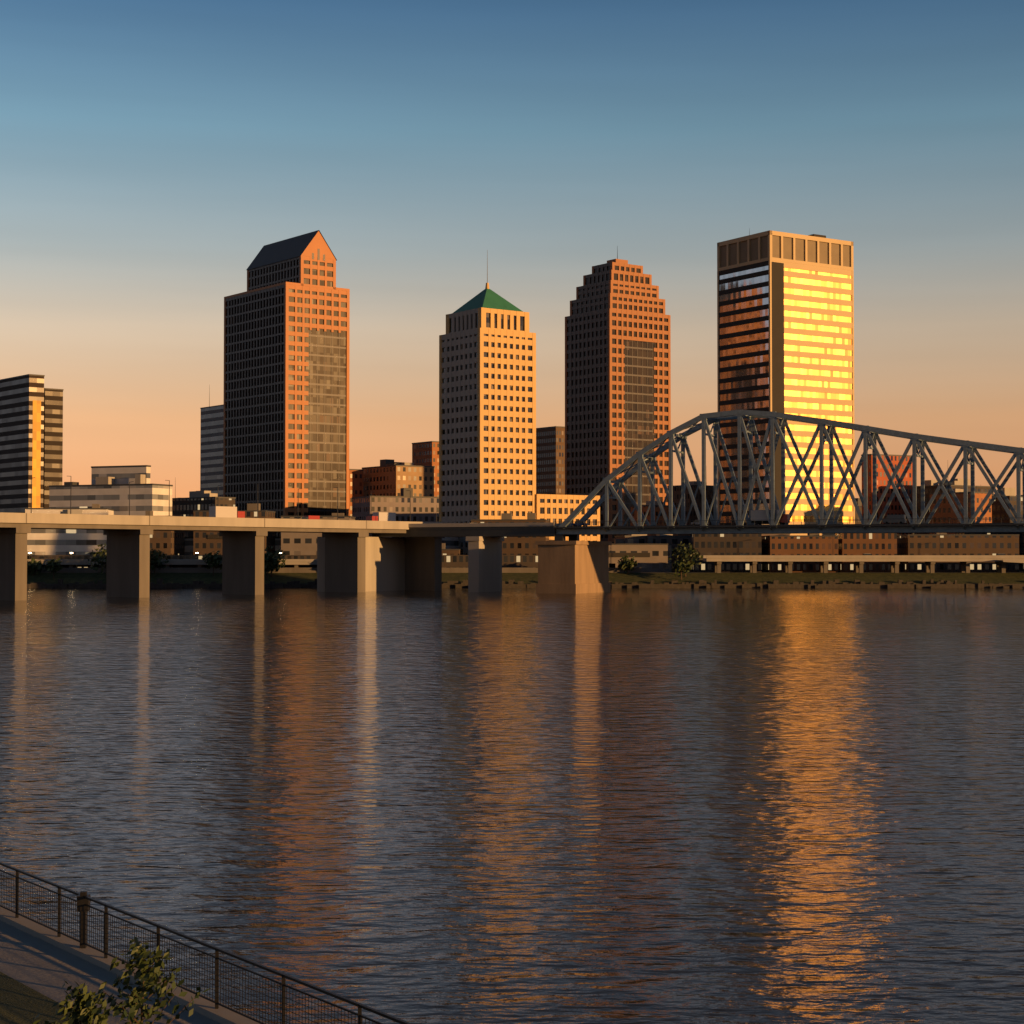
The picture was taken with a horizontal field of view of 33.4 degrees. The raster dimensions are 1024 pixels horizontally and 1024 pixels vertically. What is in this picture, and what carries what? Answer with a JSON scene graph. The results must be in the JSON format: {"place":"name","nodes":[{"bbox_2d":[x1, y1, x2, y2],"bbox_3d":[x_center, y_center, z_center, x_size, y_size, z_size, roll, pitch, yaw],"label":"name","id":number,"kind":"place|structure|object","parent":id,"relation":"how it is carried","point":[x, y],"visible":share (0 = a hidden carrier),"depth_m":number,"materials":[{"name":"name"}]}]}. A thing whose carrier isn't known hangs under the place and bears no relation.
{"place":"outdoors","nodes":[
{"label":"outdoors","id":0,"kind":"place"},
{"bbox_2d":[0,374,44,512],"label":"building","id":1,"kind":"structure","parent":0,"point":[21,431],"depth_m":630.53,"materials":[{"name":"beige glass"}]},
{"bbox_2d":[0,904,267,1023],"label":"bank ground","id":2,"kind":"structure","parent":0,"point":[39,964],"depth_m":33.62,"materials":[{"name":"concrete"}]},
{"bbox_2d":[32,980,118,1023],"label":"tree","id":3,"kind":"object","parent":2,"relation":"on","point":[84,1009],"visible":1,"depth_m":26.43,"materials":[{"name":"green plant"}]},
{"bbox_2d":[97,936,210,1023],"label":"sapling","id":4,"kind":"object","parent":2,"relation":"on","point":[147,975],"visible":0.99,"depth_m":26.98,"materials":[{"name":"green plant"}]},
{"bbox_2d":[0,862,411,1023],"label":"promenade railing","id":5,"kind":"object","parent":2,"relation":"on","point":[84,899],"visible":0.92,"depth_m":32.59,"materials":[{"name":"grey metal"}]},
{"bbox_2d":[172,491,235,536],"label":"building","id":6,"kind":"structure","parent":0,"point":[196,501],"depth_m":617.51,"materials":[{"name":"grey concrete"}]},
{"bbox_2d":[200,385,223,496],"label":"building","id":7,"kind":"structure","parent":0,"point":[211,459],"depth_m":816.87,"materials":[{"name":"grey glass"}]},
{"bbox_2d":[193,504,275,554],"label":"shore building","id":8,"kind":"structure","parent":0,"point":[205,542],"depth_m":549.09,"materials":[{"name":"concrete"}]},
{"bbox_2d":[223,230,349,536],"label":"skyscraper","id":9,"kind":"structure","parent":0,"point":[286,373],"depth_m":683.90,"materials":[{"name":"stone"}]},
{"bbox_2d":[281,513,355,554],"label":"shore building","id":10,"kind":"structure","parent":0,"point":[298,543],"depth_m":545.62,"materials":[{"name":"concrete"}]},
{"bbox_2d":[352,488,438,534],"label":"building","id":11,"kind":"structure","parent":0,"point":[424,509],"depth_m":647.53,"materials":[{"name":"beige concrete"}]},
{"bbox_2d":[412,441,438,496],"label":"building","id":12,"kind":"structure","parent":0,"point":[425,453],"depth_m":763.00,"materials":[{"name":"orange brick"}]},
{"bbox_2d":[317,522,572,591],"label":"bridge","id":13,"kind":"structure","parent":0,"point":[384,561],"depth_m":466.09,"materials":[{"name":"grey concrete"}]},
{"bbox_2d":[442,543,462,554],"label":"shore building","id":14,"kind":"structure","parent":0,"point":[452,551],"depth_m":547.25,"materials":[{"name":"concrete"}]},
{"bbox_2d":[0,588,1023,1023],"bbox_3d":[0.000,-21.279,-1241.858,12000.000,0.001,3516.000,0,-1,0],"label":"water","id":15,"kind":"structure","parent":0,"point":[652,806],"depth_m":71.28,"materials":[{"name":"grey liquid"}]},
{"bbox_2d":[0,0,1023,497],"label":"sky","id":16,"kind":"structure","parent":0,"point":[151,150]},
{"bbox_2d":[27,571,1023,583],"bbox_3d":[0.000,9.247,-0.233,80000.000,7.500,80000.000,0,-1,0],"label":"ground","id":17,"kind":"structure","parent":0,"point":[755,578],"depth_m":523.08,"materials":[{"name":"plant"}]},
{"bbox_2d":[27,558,43,574],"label":"tree","id":18,"kind":"object","parent":17,"relation":"on","point":[33,565],"visible":0.9,"depth_m":524.12,"materials":[{"name":"green plant"}]},
{"bbox_2d":[43,388,63,507],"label":"building wing","id":19,"kind":"structure","parent":17,"relation":"on","point":[53,435],"depth_m":642.93,"materials":[{"name":"beige concrete"}]},
{"bbox_2d":[44,558,62,578],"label":"tree","id":20,"kind":"object","parent":17,"relation":"on","point":[53,567],"visible":1,"depth_m":521.11,"materials":[{"name":"green plant"}]},
{"bbox_2d":[25,504,113,554],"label":"shore building","id":21,"kind":"structure","parent":17,"relation":"on","point":[60,542],"depth_m":545.26,"materials":[{"name":"concrete"}]},
{"bbox_2d":[87,544,106,573],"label":"tree","id":22,"kind":"object","parent":17,"relation":"on","point":[94,560],"visible":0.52,"depth_m":518.09,"materials":[{"name":"green plant"}]},
{"bbox_2d":[49,474,172,515],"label":"building","id":23,"kind":"structure","parent":17,"relation":"on","point":[106,492],"depth_m":569.14,"materials":[{"name":"beige concrete"}]},
{"bbox_2d":[91,465,150,484],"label":"building","id":24,"kind":"structure","parent":23,"relation":"on","point":[123,474],"depth_m":579.20,"materials":[{"name":"grey glass"}]},
{"bbox_2d":[150,550,156,570],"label":"tree","id":25,"kind":"object","parent":17,"relation":"on","point":[152,557],"visible":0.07,"depth_m":524.79,"materials":[{"name":"green plant"}]},
{"bbox_2d":[150,549,168,573],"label":"tree","id":26,"kind":"object","parent":17,"relation":"on","point":[155,552],"visible":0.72,"depth_m":525.76,"materials":[{"name":"green plant"}]},
{"bbox_2d":[145,511,184,554],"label":"shore building","id":27,"kind":"structure","parent":17,"relation":"on","point":[170,542],"depth_m":549.73,"materials":[{"name":"brick"}]},
{"bbox_2d":[27,559,316,567],"bbox_3d":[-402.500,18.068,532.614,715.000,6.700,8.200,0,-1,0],"label":"elevated road","id":28,"kind":"structure","parent":17,"relation":"on","point":[200,563],"depth_m":528.76,"materials":[{"name":"concrete"}]},
{"bbox_2d":[202,551,221,575],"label":"tree","id":29,"kind":"object","parent":17,"relation":"on","point":[215,561],"visible":0.95,"depth_m":523.88,"materials":[{"name":"green plant"}]},
{"bbox_2d":[0,477,453,600],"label":"bridge","id":30,"kind":"structure","parent":17,"relation":"on","point":[128,559],"depth_m":427.77,"materials":[{"name":"concrete"}]},
{"bbox_2d":[26,513,366,528],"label":"bridge joints","id":31,"kind":"object","parent":30,"relation":"on","point":[149,521],"visible":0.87,"depth_m":400.05,"materials":[{"name":"concrete"}]},
{"bbox_2d":[185,531,280,554],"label":"building","id":32,"kind":"structure","parent":17,"relation":"on","point":[189,545],"depth_m":570.02,"materials":[{"name":"brown brick"}]},
{"bbox_2d":[264,552,278,579],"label":"tree","id":33,"kind":"object","parent":17,"relation":"on","point":[271,562],"visible":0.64,"depth_m":517.67,"materials":[{"name":"green plant"}]},
{"bbox_2d":[266,565,278,571],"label":"bush","id":34,"kind":"object","parent":17,"relation":"on","point":[276,569],"visible":0.34,"depth_m":523.73,"materials":[{"name":"green plant"}]},
{"bbox_2d":[264,546,285,576],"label":"tree","id":35,"kind":"object","parent":17,"relation":"on","point":[276,554],"visible":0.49,"depth_m":523.33,"materials":[{"name":"green plant"}]},
{"bbox_2d":[27,555,640,572],"bbox_3d":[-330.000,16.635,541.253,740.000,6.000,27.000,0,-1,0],"label":"elevated road","id":36,"kind":"structure","parent":17,"relation":"on","point":[510,563],"depth_m":536.74,"materials":[{"name":"concrete"}]},
{"bbox_2d":[349,469,363,515],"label":"building","id":37,"kind":"structure","parent":17,"relation":"on","point":[355,482],"depth_m":702.14,"materials":[{"name":"orange brick"}]},
{"bbox_2d":[362,459,434,496],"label":"building","id":38,"kind":"structure","parent":17,"relation":"on","point":[388,477],"depth_m":698.16,"materials":[{"name":"orange brick"}]},
{"bbox_2d":[369,514,457,548],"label":"building","id":39,"kind":"structure","parent":17,"relation":"on","point":[451,542],"depth_m":576.39,"materials":[{"name":"orange glass"}]},
{"bbox_2d":[439,254,535,554],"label":"skyscraper","id":40,"kind":"structure","parent":17,"relation":"on","point":[487,405],"depth_m":584.38,"materials":[{"name":"stone"}]},
{"bbox_2d":[471,513,549,554],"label":"shore building","id":41,"kind":"structure","parent":17,"relation":"on","point":[519,546],"depth_m":549.07,"materials":[{"name":"brick"}]},
{"bbox_2d":[27,578,1016,587],"bbox_3d":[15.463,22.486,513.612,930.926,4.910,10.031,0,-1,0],"label":"shore rocks","id":42,"kind":"object","parent":17,"relation":"on","point":[666,584],"visible":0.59,"depth_m":515.29,"materials":[{"name":"stone"}]},
{"bbox_2d":[36,584,1023,587],"bbox_3d":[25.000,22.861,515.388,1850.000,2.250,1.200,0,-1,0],"label":"embankment wall","id":43,"kind":"structure","parent":17,"relation":"on","point":[618,585],"depth_m":514.80,"materials":[{"name":"concrete"}]},
{"bbox_2d":[535,494,599,540],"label":"building","id":44,"kind":"structure","parent":17,"relation":"on","point":[554,508],"depth_m":595.07,"materials":[{"name":"stone"}]},
{"bbox_2d":[565,248,670,543],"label":"stepped tower","id":45,"kind":"structure","parent":17,"relation":"on","point":[617,367],"depth_m":738.26,"materials":[{"name":"stone"}]},
{"bbox_2d":[617,555,636,573],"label":"tree","id":46,"kind":"object","parent":17,"relation":"on","point":[624,563],"visible":1,"depth_m":525.81,"materials":[{"name":"green plant"}]},
{"bbox_2d":[609,536,671,571],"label":"shore building","id":47,"kind":"structure","parent":17,"relation":"on","point":[649,556],"depth_m":546.97,"materials":[{"name":"concrete"}]},
{"bbox_2d":[614,514,691,571],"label":"building","id":48,"kind":"structure","parent":17,"relation":"on","point":[674,541],"depth_m":565.45,"materials":[{"name":"beige glass"}]},
{"bbox_2d":[630,501,677,535],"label":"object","id":49,"kind":"object","parent":17,"relation":"on","point":[661,521],"visible":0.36,"depth_m":661.53,"materials":[{"name":"orange brick"}]},
{"bbox_2d":[672,558,691,579],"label":"tree","id":50,"kind":"object","parent":17,"relation":"on","point":[681,566],"visible":1,"depth_m":518.20,"materials":[{"name":"green plant"}]},
{"bbox_2d":[668,541,702,576],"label":"tree","id":51,"kind":"object","parent":17,"relation":"on","point":[686,556],"visible":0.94,"depth_m":523.30,"materials":[{"name":"green plant"}]},
{"bbox_2d":[747,512,789,535],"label":"building","id":52,"kind":"structure","parent":17,"relation":"on","point":[771,534],"depth_m":570.92,"materials":[{"name":"orange brick"}]},
{"bbox_2d":[717,228,854,524],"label":"banded tower","id":53,"kind":"structure","parent":17,"relation":"on","point":[785,322],"depth_m":635.57,"materials":[{"name":"gold glass"}]},
{"bbox_2d":[553,410,1023,534],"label":"truss bridge","id":54,"kind":"structure","parent":17,"relation":"on","point":[869,435],"depth_m":427.59,"materials":[{"name":"grey metal"}]},
{"bbox_2d":[855,498,861,523],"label":"building","id":55,"kind":"structure","parent":17,"relation":"on","point":[858,501],"depth_m":835.05,"materials":[{"name":"orange glass"}]},
{"bbox_2d":[703,555,1023,572],"bbox_3d":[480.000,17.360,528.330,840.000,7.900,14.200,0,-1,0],"label":"elevated road","id":56,"kind":"structure","parent":17,"relation":"on","point":[1001,561],"depth_m":526.30,"materials":[{"name":"concrete"}]},
{"bbox_2d":[60,506,1005,554],"bbox_3d":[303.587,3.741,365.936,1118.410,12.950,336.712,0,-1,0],"label":"vehicles","id":57,"kind":"object","parent":56,"relation":"on","point":[759,517],"visible":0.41,"depth_m":427.46,"materials":[{"name":"grey paint"}]},
{"bbox_2d":[955,532,1022,570],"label":"building","id":58,"kind":"structure","parent":17,"relation":"on","point":[1020,548],"depth_m":580.20,"materials":[{"name":"brown brick"}]},
{"bbox_2d":[536,426,564,494],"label":"building","id":59,"kind":"structure","parent":0,"point":[550,460],"depth_m":804.18,"materials":[{"name":"orange glass"}]},
{"bbox_2d":[535,534,611,593],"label":"bridge pier","id":60,"kind":"structure","parent":0,"point":[573,565],"depth_m":445.34,"materials":[{"name":"beige concrete"}]},
{"bbox_2d":[667,481,713,535],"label":"building","id":61,"kind":"structure","parent":0,"point":[688,500],"depth_m":684.04,"materials":[{"name":"orange glass"}]},
{"bbox_2d":[692,534,761,571],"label":"shore building","id":62,"kind":"structure","parent":0,"point":[723,544],"depth_m":542.25,"materials":[{"name":"concrete"}]},
{"bbox_2d":[762,533,838,571],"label":"shore building","id":63,"kind":"structure","parent":0,"point":[813,544],"depth_m":541.72,"materials":[{"name":"brick"}]},
{"bbox_2d":[790,533,834,534],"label":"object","id":64,"kind":"object","parent":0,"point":[819,534],"visible":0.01,"depth_m":627.72,"materials":[{"name":"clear glass"}]},
{"bbox_2d":[834,533,896,571],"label":"shore building","id":65,"kind":"structure","parent":0,"point":[871,543],"depth_m":545.50,"materials":[{"name":"brick"}]},
{"bbox_2d":[861,454,912,534],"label":"building","id":66,"kind":"structure","parent":0,"point":[895,507],"depth_m":665.12,"materials":[{"name":"red brick"}]},
{"bbox_2d":[915,479,993,533],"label":"building","id":67,"kind":"structure","parent":0,"point":[931,486],"depth_m":650.26,"materials":[{"name":"orange glass"}]},
{"bbox_2d":[897,533,1018,571],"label":"shore building","id":68,"kind":"structure","parent":0,"point":[951,544],"depth_m":546.37,"materials":[{"name":"brick"}]},
{"bbox_2d":[929,489,991,533],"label":"building","id":69,"kind":"structure","parent":0,"point":[944,510],"depth_m":606.42,"materials":[{"name":"orange brick"}]},
{"bbox_2d":[992,488,1022,522],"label":"building","id":70,"kind":"structure","parent":0,"point":[999,513],"depth_m":624.17,"materials":[{"name":"brown brick"}]},
{"bbox_2d":[1023,532,1023,570],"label":"shore building","id":71,"kind":"structure","parent":0,"point":[1023,549],"depth_m":571.54,"materials":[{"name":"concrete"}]}
]}

